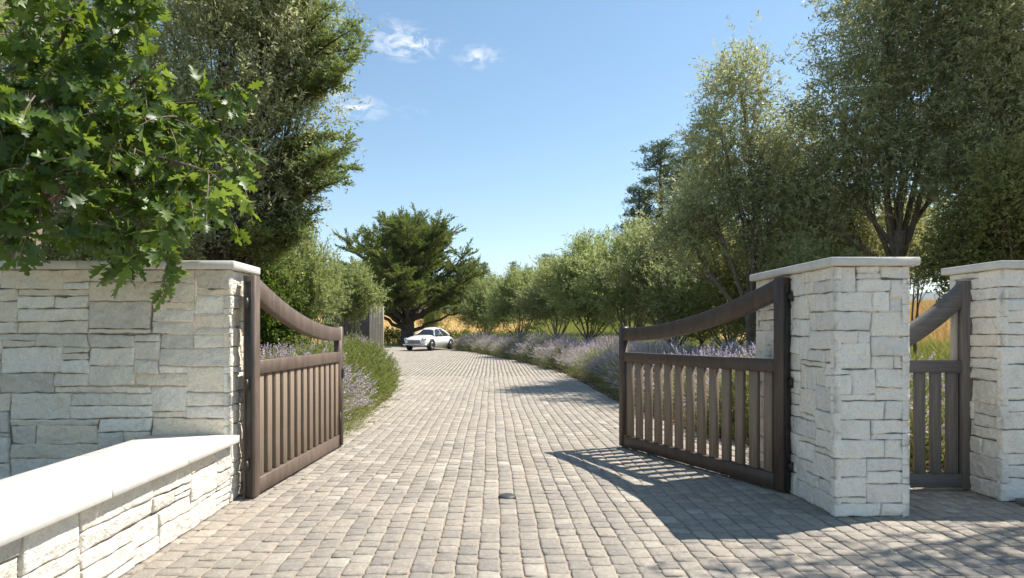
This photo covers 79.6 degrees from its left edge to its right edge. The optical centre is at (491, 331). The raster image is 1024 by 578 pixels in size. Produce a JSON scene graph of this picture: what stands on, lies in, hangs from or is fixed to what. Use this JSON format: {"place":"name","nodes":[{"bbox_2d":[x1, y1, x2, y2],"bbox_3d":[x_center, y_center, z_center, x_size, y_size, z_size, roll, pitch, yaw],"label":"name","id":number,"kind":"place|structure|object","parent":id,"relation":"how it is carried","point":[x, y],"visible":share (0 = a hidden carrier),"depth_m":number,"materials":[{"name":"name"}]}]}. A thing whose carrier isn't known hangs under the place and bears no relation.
{"place":"outdoors","nodes":[
{"label":"outdoors","id":0,"kind":"place"},
{"bbox_2d":[316,342,459,346],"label":"lawn grass","id":1,"kind":"structure","parent":0,"point":[395,344],"depth_m":48.28,"materials":[{"name":"green plant"}]},
{"bbox_2d":[1,0,1023,293],"label":"sky","id":2,"kind":"structure","parent":0,"point":[523,121],"materials":[{"name":"blue"}]},
{"bbox_2d":[118,346,1023,577],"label":"driveway","id":3,"kind":"structure","parent":0,"point":[937,506],"depth_m":4.88,"materials":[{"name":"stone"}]},
{"bbox_2d":[0,435,239,577],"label":"wall","id":4,"kind":"structure","parent":3,"relation":"on","point":[117,510],"depth_m":3.68,"materials":[{"name":"stone"}]},
{"bbox_2d":[243,275,343,497],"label":"driveway gate","id":5,"kind":"structure","parent":3,"relation":"on","point":[292,414],"depth_m":5.99,"materials":[{"name":"brown wood"}]},
{"bbox_2d":[403,327,455,350],"bbox_3d":[-3.985,0.442,40.314,1.976,1.500,4.784,0,0,23],"label":"parked car","id":6,"kind":"object","parent":3,"relation":"on","point":[430,338],"visible":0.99,"depth_m":39.38,"materials":[{"name":"white paint"}]},
{"bbox_2d":[498,493,515,498],"bbox_3d":[0.138,1.442,5.393,0.156,0.036,0.156,0,0,0],"label":"ground stud","id":7,"kind":"object","parent":3,"relation":"on","point":[506,496],"visible":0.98,"depth_m":5.35,"materials":[{"name":"metal"}]},
{"bbox_2d":[749,257,919,516],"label":"stone pier","id":8,"kind":"structure","parent":3,"relation":"on","point":[850,353],"depth_m":4.82,"materials":[{"name":"white stone"}]},
{"bbox_2d":[941,260,1023,501],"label":"stone pillar","id":9,"kind":"structure","parent":3,"relation":"on","point":[997,401],"depth_m":5.28,"materials":[{"name":"white stone"}]},
{"bbox_2d":[904,280,972,488],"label":"garden gate","id":10,"kind":"structure","parent":9,"relation":"attached to","point":[953,304],"depth_m":5.60,"materials":[{"name":"brown wood"}]},
{"bbox_2d":[1015,498,1023,505],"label":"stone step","id":11,"kind":"object","parent":3,"relation":"on","point":[1019,501],"visible":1,"depth_m":5.14,"materials":[{"name":"stone"}]},
{"bbox_2d":[295,297,949,348],"bbox_3d":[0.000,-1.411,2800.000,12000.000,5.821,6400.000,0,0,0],"label":"ground","id":12,"kind":"structure","parent":0,"point":[486,329],"depth_m":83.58,"materials":[{"name":"yellow plant"}]},
{"bbox_2d":[41,203,114,260],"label":"shrub","id":13,"kind":"object","parent":12,"relation":"on","point":[79,247],"visible":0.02,"depth_m":10.64,"materials":[{"name":"green plant"}]},
{"bbox_2d":[0,261,259,502],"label":"boundary wall","id":14,"kind":"structure","parent":12,"relation":"on","point":[87,365],"depth_m":5.20,"materials":[{"name":"stone"}]},
{"bbox_2d":[0,0,268,311],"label":"oak tree","id":15,"kind":"object","parent":12,"relation":"on","point":[38,158],"visible":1,"depth_m":4.68,"materials":[{"name":"green plant"}]},
{"bbox_2d":[0,0,294,274],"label":"olive thicket tree","id":16,"kind":"object","parent":12,"relation":"on","point":[58,211],"visible":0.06,"depth_m":9.22,"materials":[{"name":"green plant"}]},
{"bbox_2d":[112,233,203,260],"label":"shrub","id":17,"kind":"object","parent":12,"relation":"on","point":[187,251],"depth_m":11.59,"materials":[{"name":"green plant"}]},
{"bbox_2d":[59,0,381,267],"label":"evergreen oak tree","id":18,"kind":"object","parent":12,"relation":"on","point":[241,24],"visible":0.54,"depth_m":9.32,"materials":[{"name":"green plant"}]},
{"bbox_2d":[259,246,322,355],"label":"shrub","id":19,"kind":"object","parent":12,"relation":"on","point":[272,330],"visible":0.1,"depth_m":12.64,"materials":[{"name":"green plant"}]},
{"bbox_2d":[224,0,376,275],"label":"conifer tree","id":20,"kind":"object","parent":12,"relation":"on","point":[265,237],"visible":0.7,"depth_m":9.36,"materials":[{"name":"green plant"}]},
{"bbox_2d":[322,306,383,349],"bbox_3d":[-8.695,-0.118,37.455,5.532,2.810,0.565,0,0,36],"label":"board fence","id":21,"kind":"object","parent":12,"relation":"on","point":[370,326],"visible":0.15,"depth_m":36.30,"materials":[{"name":"grey wood"}]},
{"bbox_2d":[325,257,395,338],"bbox_3d":[-4.059,-0.322,17.992,2.407,3.808,1.695,0,0,16],"label":"olive tree","id":22,"kind":"object","parent":12,"relation":"on","point":[364,293],"visible":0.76,"depth_m":17.82,"materials":[{"name":"green plant"}]},
{"bbox_2d":[384,326,400,344],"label":"hedge","id":23,"kind":"object","parent":12,"relation":"on","point":[393,335],"visible":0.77,"depth_m":50.69,"materials":[{"name":"green plant"}]},
{"bbox_2d":[331,202,492,345],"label":"cypress tree","id":24,"kind":"object","parent":12,"relation":"on","point":[409,261],"visible":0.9,"depth_m":46.62,"materials":[{"name":"green plant"}]},
{"bbox_2d":[417,295,453,330],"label":"shrub","id":25,"kind":"object","parent":12,"relation":"on","point":[433,315],"visible":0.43,"depth_m":61.64,"materials":[{"name":"green plant"}]},
{"bbox_2d":[444,280,475,309],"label":"tree","id":26,"kind":"object","parent":12,"relation":"on","point":[470,285],"visible":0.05,"depth_m":108.59,"materials":[{"name":"green plant"}]},
{"bbox_2d":[459,275,491,291],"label":"tree","id":27,"kind":"object","parent":12,"relation":"on","point":[472,283],"visible":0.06,"depth_m":115.25,"materials":[{"name":"green plant"}]},
{"bbox_2d":[451,271,516,335],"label":"olive tree","id":28,"kind":"object","parent":12,"relation":"on","point":[471,311],"visible":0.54,"depth_m":46.03,"materials":[{"name":"green plant"}]},
{"bbox_2d":[479,263,491,279],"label":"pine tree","id":29,"kind":"object","parent":12,"relation":"on","point":[484,267],"visible":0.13,"depth_m":129.80,"materials":[{"name":"green plant"}]},
{"bbox_2d":[443,328,545,342],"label":"hedge","id":30,"kind":"object","parent":12,"relation":"on","point":[456,335],"visible":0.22,"depth_m":51.10,"materials":[{"name":"green plant"}]},
{"bbox_2d":[559,217,660,342],"bbox_3d":[6.075,-1.829,27.559,6.534,6.704,6.440,0,0,22],"label":"olive tree","id":31,"kind":"object","parent":12,"relation":"on","point":[598,289],"visible":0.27,"depth_m":26.88,"materials":[{"name":"green plant"}]},
{"bbox_2d":[611,183,660,326],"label":"pine tree","id":32,"kind":"object","parent":12,"relation":"on","point":[634,190],"visible":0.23,"depth_m":59.75,"materials":[{"name":"green plant"}]},
{"bbox_2d":[586,209,704,349],"bbox_3d":[7.081,-1.554,23.743,6.586,6.297,5.763,0,0,-7],"label":"olive tree","id":33,"kind":"object","parent":12,"relation":"on","point":[633,275],"visible":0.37,"depth_m":23.39,"materials":[{"name":"green plant"}]},
{"bbox_2d":[352,357,944,472],"bbox_3d":[-0.886,1.378,18.191,9.439,0.264,25.102,0,0,-8],"label":"ground cover","id":34,"kind":"object","parent":12,"relation":"on","point":[611,397],"visible":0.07,"depth_m":15.19,"materials":[{"name":"green plant"}]},
{"bbox_2d":[607,135,708,324],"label":"pine tree","id":35,"kind":"object","parent":12,"relation":"on","point":[660,161],"visible":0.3,"depth_m":61.55,"materials":[{"name":"green plant"}]},
{"bbox_2d":[653,153,700,222],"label":"pine tree","id":36,"kind":"object","parent":12,"relation":"on","point":[677,166],"visible":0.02,"depth_m":69.40,"materials":[{"name":"green plant"}]},
{"bbox_2d":[648,302,725,349],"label":"shrub","id":37,"kind":"object","parent":12,"relation":"on","point":[704,337],"visible":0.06,"depth_m":23.82,"materials":[{"name":"green plant"}]},
{"bbox_2d":[446,348,944,472],"bbox_3d":[3.336,1.331,24.907,6.504,0.293,39.034,0,0,-10],"label":"planting bed","id":38,"kind":"object","parent":12,"relation":"on","point":[942,467],"visible":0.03,"depth_m":14.46,"materials":[{"name":"soil"}]},
{"bbox_2d":[452,333,479,349],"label":"lavender bush","id":39,"kind":"object","parent":38,"relation":"in","point":[461,344],"visible":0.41,"depth_m":40.38,"materials":[{"name":"purple plant"}]},
{"bbox_2d":[460,330,496,351],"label":"lavender bush","id":40,"kind":"object","parent":38,"relation":"in","point":[470,344],"visible":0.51,"depth_m":38.05,"materials":[{"name":"purple plant"}]},
{"bbox_2d":[472,334,498,351],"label":"lavender bush","id":41,"kind":"object","parent":38,"relation":"in","point":[477,345],"visible":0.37,"depth_m":36.38,"materials":[{"name":"purple plant"}]},
{"bbox_2d":[478,333,517,353],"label":"lavender bush","id":42,"kind":"object","parent":38,"relation":"in","point":[487,346],"visible":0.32,"depth_m":34.29,"materials":[{"name":"purple plant"}]},
{"bbox_2d":[488,336,519,355],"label":"lavender bush","id":43,"kind":"object","parent":38,"relation":"in","point":[495,349],"visible":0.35,"depth_m":32.39,"materials":[{"name":"purple plant"}]},
{"bbox_2d":[475,259,548,338],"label":"olive tree","id":44,"kind":"object","parent":38,"relation":"in","point":[506,291],"visible":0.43,"depth_m":40.20,"materials":[{"name":"green plant"}]},
{"bbox_2d":[496,330,537,357],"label":"lavender bush","id":45,"kind":"object","parent":38,"relation":"in","point":[512,342],"visible":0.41,"depth_m":30.30,"materials":[{"name":"purple plant"}]},
{"bbox_2d":[506,339,537,359],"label":"lavender bush","id":46,"kind":"object","parent":38,"relation":"in","point":[513,353],"visible":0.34,"depth_m":28.73,"materials":[{"name":"purple plant"}]},
{"bbox_2d":[515,330,572,362],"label":"lavender bush","id":47,"kind":"object","parent":38,"relation":"in","point":[530,348],"visible":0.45,"depth_m":26.46,"materials":[{"name":"purple plant"}]},
{"bbox_2d":[503,252,589,337],"bbox_3d":[3.830,-1.718,36.402,5.851,6.393,6.687,0,0,-30],"label":"olive tree","id":48,"kind":"object","parent":38,"relation":"in","point":[536,304],"visible":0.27,"depth_m":35.80,"materials":[{"name":"green plant"}]},
{"bbox_2d":[529,338,578,365],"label":"lavender bush","id":49,"kind":"object","parent":38,"relation":"in","point":[539,355],"visible":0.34,"depth_m":24.64,"materials":[{"name":"purple plant"}]},
{"bbox_2d":[537,336,593,369],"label":"lavender bush","id":50,"kind":"object","parent":38,"relation":"in","point":[555,353],"visible":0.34,"depth_m":22.50,"materials":[{"name":"purple plant"}]},
{"bbox_2d":[543,332,588,360],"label":"lavender bush","id":51,"kind":"object","parent":38,"relation":"in","point":[570,337],"visible":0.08,"depth_m":26.93,"materials":[{"name":"purple plant"}]},
{"bbox_2d":[521,225,634,340],"bbox_3d":[5.126,-2.029,31.342,6.892,7.075,6.042,0,0,-22],"label":"olive tree","id":52,"kind":"object","parent":38,"relation":"in","point":[559,284],"visible":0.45,"depth_m":30.51,"materials":[{"name":"green plant"}]},
{"bbox_2d":[553,342,602,372],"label":"lavender bush","id":53,"kind":"object","parent":38,"relation":"in","point":[566,361],"visible":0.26,"depth_m":20.85,"materials":[{"name":"purple plant"}]},
{"bbox_2d":[572,335,612,347],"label":"lavender bush","id":54,"kind":"object","parent":38,"relation":"in","point":[591,340],"visible":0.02,"depth_m":24.05,"materials":[{"name":"purple plant"}]},
{"bbox_2d":[561,336,634,378],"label":"lavender bush","id":55,"kind":"object","parent":38,"relation":"in","point":[580,363],"visible":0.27,"depth_m":18.69,"materials":[{"name":"purple plant"}]},
{"bbox_2d":[580,347,617,384],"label":"lavender bush","id":56,"kind":"object","parent":38,"relation":"in","point":[590,374],"visible":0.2,"depth_m":17.11,"materials":[{"name":"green plant"}]},
{"bbox_2d":[574,333,635,357],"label":"lavender bush","id":57,"kind":"object","parent":38,"relation":"in","point":[601,339],"visible":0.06,"depth_m":22.61,"materials":[{"name":"purple plant"}]},
{"bbox_2d":[582,335,645,360],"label":"lavender bush","id":58,"kind":"object","parent":38,"relation":"in","point":[607,343],"visible":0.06,"depth_m":20.92,"materials":[{"name":"purple plant"}]},
{"bbox_2d":[591,338,685,391],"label":"lavender bush","id":59,"kind":"object","parent":38,"relation":"in","point":[607,367],"visible":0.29,"depth_m":14.84,"materials":[{"name":"purple plant"}]},
{"bbox_2d":[606,348,706,403],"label":"lavender bush","id":60,"kind":"object","parent":38,"relation":"in","point":[616,391],"visible":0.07,"depth_m":13.05,"materials":[{"name":"purple plant"}]},
{"bbox_2d":[613,337,707,358],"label":"lavender bush","id":61,"kind":"object","parent":38,"relation":"in","point":[671,349],"visible":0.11,"depth_m":16.26,"materials":[{"name":"purple plant"}]},
{"bbox_2d":[657,343,719,355],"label":"lavender bush","id":62,"kind":"object","parent":38,"relation":"in","point":[683,350],"visible":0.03,"depth_m":15.01,"materials":[{"name":"purple plant"}]},
{"bbox_2d":[634,342,746,417],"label":"lavender bush","id":63,"kind":"object","parent":38,"relation":"in","point":[701,354],"visible":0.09,"depth_m":10.85,"materials":[{"name":"purple plant"}]},
{"bbox_2d":[679,347,727,386],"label":"lavender bush","id":64,"kind":"object","parent":38,"relation":"in","point":[699,353],"visible":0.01,"depth_m":13.47,"materials":[{"name":"purple plant"}]},
{"bbox_2d":[683,351,748,438],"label":"lavender bush","id":65,"kind":"object","parent":38,"relation":"in","point":[707,393],"visible":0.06,"depth_m":9.19,"materials":[{"name":"green plant"}]},
{"bbox_2d":[684,351,754,441],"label":"lavender bush","id":66,"kind":"object","parent":38,"relation":"in","point":[733,407],"visible":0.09,"depth_m":8.48,"materials":[{"name":"green plant"}]},
{"bbox_2d":[695,338,755,404],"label":"lavender bush","id":67,"kind":"object","parent":38,"relation":"in","point":[731,355],"visible":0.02,"depth_m":11.95,"materials":[{"name":"purple plant"}]},
{"bbox_2d":[701,337,755,357],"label":"lavender bush","id":68,"kind":"object","parent":38,"relation":"in","point":[729,346],"visible":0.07,"depth_m":15.50,"materials":[{"name":"purple plant"}]},
{"bbox_2d":[706,338,755,399],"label":"lavender bush","id":69,"kind":"object","parent":38,"relation":"in","point":[746,353],"visible":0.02,"depth_m":10.58,"materials":[{"name":"purple plant"}]},
{"bbox_2d":[909,409,928,472],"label":"rosemary bush","id":70,"kind":"object","parent":38,"relation":"in","point":[910,449],"visible":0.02,"depth_m":6.46,"materials":[{"name":"green plant"}]},
{"bbox_2d":[910,348,942,384],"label":"rosemary bush","id":71,"kind":"object","parent":38,"relation":"in","point":[919,359],"depth_m":8.61,"materials":[{"name":"green plant"}]},
{"bbox_2d":[909,352,944,472],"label":"lavender bush","id":72,"kind":"object","parent":38,"relation":"in","point":[927,408],"visible":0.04,"depth_m":6.47,"materials":[{"name":"green plant"}]},
{"bbox_2d":[909,357,944,462],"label":"rosemary bush","id":73,"kind":"object","parent":38,"relation":"in","point":[942,452],"visible":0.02,"depth_m":7.07,"materials":[{"name":"green plant"}]},
{"bbox_2d":[459,312,949,359],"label":"tall grass","id":74,"kind":"structure","parent":12,"relation":"on","point":[928,349],"depth_m":35.18,"materials":[{"name":"green plant"}]},
{"bbox_2d":[664,102,746,216],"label":"pine tree","id":75,"kind":"object","parent":12,"relation":"on","point":[714,119],"visible":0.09,"depth_m":65.60,"materials":[{"name":"green plant"}]},
{"bbox_2d":[656,210,766,351],"bbox_3d":[8.286,-1.458,21.256,5.183,6.069,5.913,0,0,0],"label":"olive tree","id":76,"kind":"object","parent":12,"relation":"on","point":[695,291],"visible":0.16,"depth_m":20.76,"materials":[{"name":"green plant"}]},
{"bbox_2d":[690,213,815,353],"bbox_3d":[8.164,-1.274,18.924,3.980,5.695,3.312,0,0,0],"label":"shrub","id":77,"kind":"object","parent":12,"relation":"on","point":[731,289],"visible":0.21,"depth_m":19.04,"materials":[{"name":"green plant"}]},
{"bbox_2d":[629,10,883,352],"bbox_3d":[7.470,-3.466,17.364,6.731,10.156,4.550,0,0,0],"label":"mature olive tree","id":78,"kind":"object","parent":12,"relation":"on","point":[697,231],"visible":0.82,"depth_m":16.85,"materials":[{"name":"green plant"}]},
{"bbox_2d":[751,210,875,330],"bbox_3d":[8.019,-0.664,15.060,3.028,4.784,3.066,0,0,0],"label":"shrub","id":79,"kind":"object","parent":12,"relation":"on","point":[804,253],"visible":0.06,"depth_m":14.89,"materials":[{"name":"green plant"}]},
{"bbox_2d":[801,178,939,295],"bbox_3d":[10.793,-1.589,17.971,3.929,6.332,3.948,0,0,44],"label":"shrub","id":80,"kind":"object","parent":12,"relation":"on","point":[914,240],"visible":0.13,"depth_m":17.25,"materials":[{"name":"green plant"}]},
{"bbox_2d":[740,0,1020,359],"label":"mature olive tree","id":81,"kind":"object","parent":12,"relation":"on","point":[891,22],"visible":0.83,"depth_m":15.27,"materials":[{"name":"green plant"}]},
{"bbox_2d":[876,186,957,356],"bbox_3d":[14.299,-1.857,21.120,3.691,6.766,4.065,0,0,0],"label":"shrub","id":82,"kind":"object","parent":12,"relation":"on","point":[914,284],"visible":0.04,"depth_m":20.52,"materials":[{"name":"green plant"}]},
{"bbox_2d":[896,0,1023,235],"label":"mature olive tree","id":83,"kind":"object","parent":12,"relation":"on","point":[998,19],"visible":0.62,"depth_m":13.72,"materials":[{"name":"green plant"}]},
{"bbox_2d":[904,174,1023,301],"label":"shrub","id":84,"kind":"object","parent":12,"relation":"on","point":[949,258],"visible":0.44,"depth_m":13.79,"materials":[{"name":"green plant"}]},
{"bbox_2d":[938,117,1023,264],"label":"shrub","id":85,"kind":"object","parent":12,"relation":"on","point":[999,181],"visible":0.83,"depth_m":12.77,"materials":[{"name":"green plant"}]},
{"bbox_2d":[441,292,943,309],"bbox_3d":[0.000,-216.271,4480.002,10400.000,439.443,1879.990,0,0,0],"label":"distant hills","id":86,"kind":"structure","parent":0,"point":[930,295],"depth_m":4877.26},
{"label":"planting bed","id":87,"kind":"structure","parent":0,"visible":0},
{"bbox_2d":[260,339,312,357],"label":"lavender bush","id":88,"kind":"object","parent":87,"relation":"in","point":[276,348],"visible":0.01,"depth_m":11.11,"materials":[{"name":"purple plant"}]},
{"bbox_2d":[260,338,318,356],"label":"lavender bush","id":89,"kind":"object","parent":87,"relation":"in","point":[302,346],"visible":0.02,"depth_m":13.60,"materials":[{"name":"purple plant"}]},
{"bbox_2d":[260,347,344,404],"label":"bush","id":90,"kind":"object","parent":87,"relation":"in","point":[267,356],"depth_m":8.67,"materials":[{"name":"purple plant"}]},
{"bbox_2d":[261,220,359,351],"bbox_3d":[-4.258,-0.556,13.843,2.616,4.294,2.578,0,0,-22],"label":"olive tree","id":91,"kind":"object","parent":87,"relation":"in","point":[322,283],"visible":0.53,"depth_m":13.39,"materials":[{"name":"green plant"}]},
{"bbox_2d":[260,343,371,435],"bbox_3d":[-3.091,0.813,8.605,2.838,1.453,2.808,0,0,10],"label":"lavender bush","id":92,"kind":"object","parent":87,"relation":"in","point":[346,408],"visible":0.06,"depth_m":8.69,"materials":[{"name":"purple plant"}]},
{"bbox_2d":[265,334,374,421],"bbox_3d":[-3.094,0.846,10.181,2.177,1.651,2.107,0,0,2],"label":"bush","id":93,"kind":"object","parent":87,"relation":"in","point":[317,350],"visible":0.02,"depth_m":10.17,"materials":[{"name":"green plant"}]},
{"bbox_2d":[260,343,380,428],"bbox_3d":[-3.005,0.857,9.623,2.624,1.366,2.593,0,0,-43],"label":"lavender bush","id":94,"kind":"object","parent":87,"relation":"in","point":[364,412],"visible":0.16,"depth_m":9.68,"materials":[{"name":"purple plant"}]},
{"bbox_2d":[277,338,382,414],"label":"rosemary bush","id":95,"kind":"object","parent":87,"relation":"in","point":[350,363],"visible":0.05,"depth_m":10.88,"materials":[{"name":"green plant"}]},
{"bbox_2d":[299,339,388,408],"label":"rosemary bush","id":96,"kind":"object","parent":87,"relation":"in","point":[369,379],"visible":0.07,"depth_m":11.62,"materials":[{"name":"green plant"}]},
{"bbox_2d":[312,331,399,403],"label":"rosemary bush","id":97,"kind":"object","parent":87,"relation":"in","point":[381,375],"visible":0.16,"depth_m":12.96,"materials":[{"name":"green plant"}]},
{"bbox_2d":[326,330,406,389],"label":"rosemary bush","id":98,"kind":"object","parent":87,"relation":"in","point":[379,352],"visible":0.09,"depth_m":14.81,"materials":[{"name":"green plant"}]},
{"bbox_2d":[362,348,400,393],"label":"rosemary bush","id":99,"kind":"object","parent":87,"relation":"in","point":[383,358],"visible":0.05,"depth_m":14.53,"materials":[{"name":"green plant"}]},
{"bbox_2d":[359,339,403,381],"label":"rosemary bush","id":100,"kind":"object","parent":87,"relation":"in","point":[385,358],"visible":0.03,"depth_m":17.05,"materials":[{"name":"green plant"}]},
{"bbox_3d":[2.663,0.486,5.632,0.041,1.928,0.130,0,0,0],"label":"gate post","id":101,"kind":"object","parent":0,"visible":0},
{"bbox_2d":[619,277,792,491],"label":"driveway gate","id":102,"kind":"structure","parent":101,"relation":"attached to","point":[775,471],"depth_m":6.27,"materials":[{"name":"dark brown stained timber"},{"name":"weathered timber"},{"name":"black steel"}]}
]}

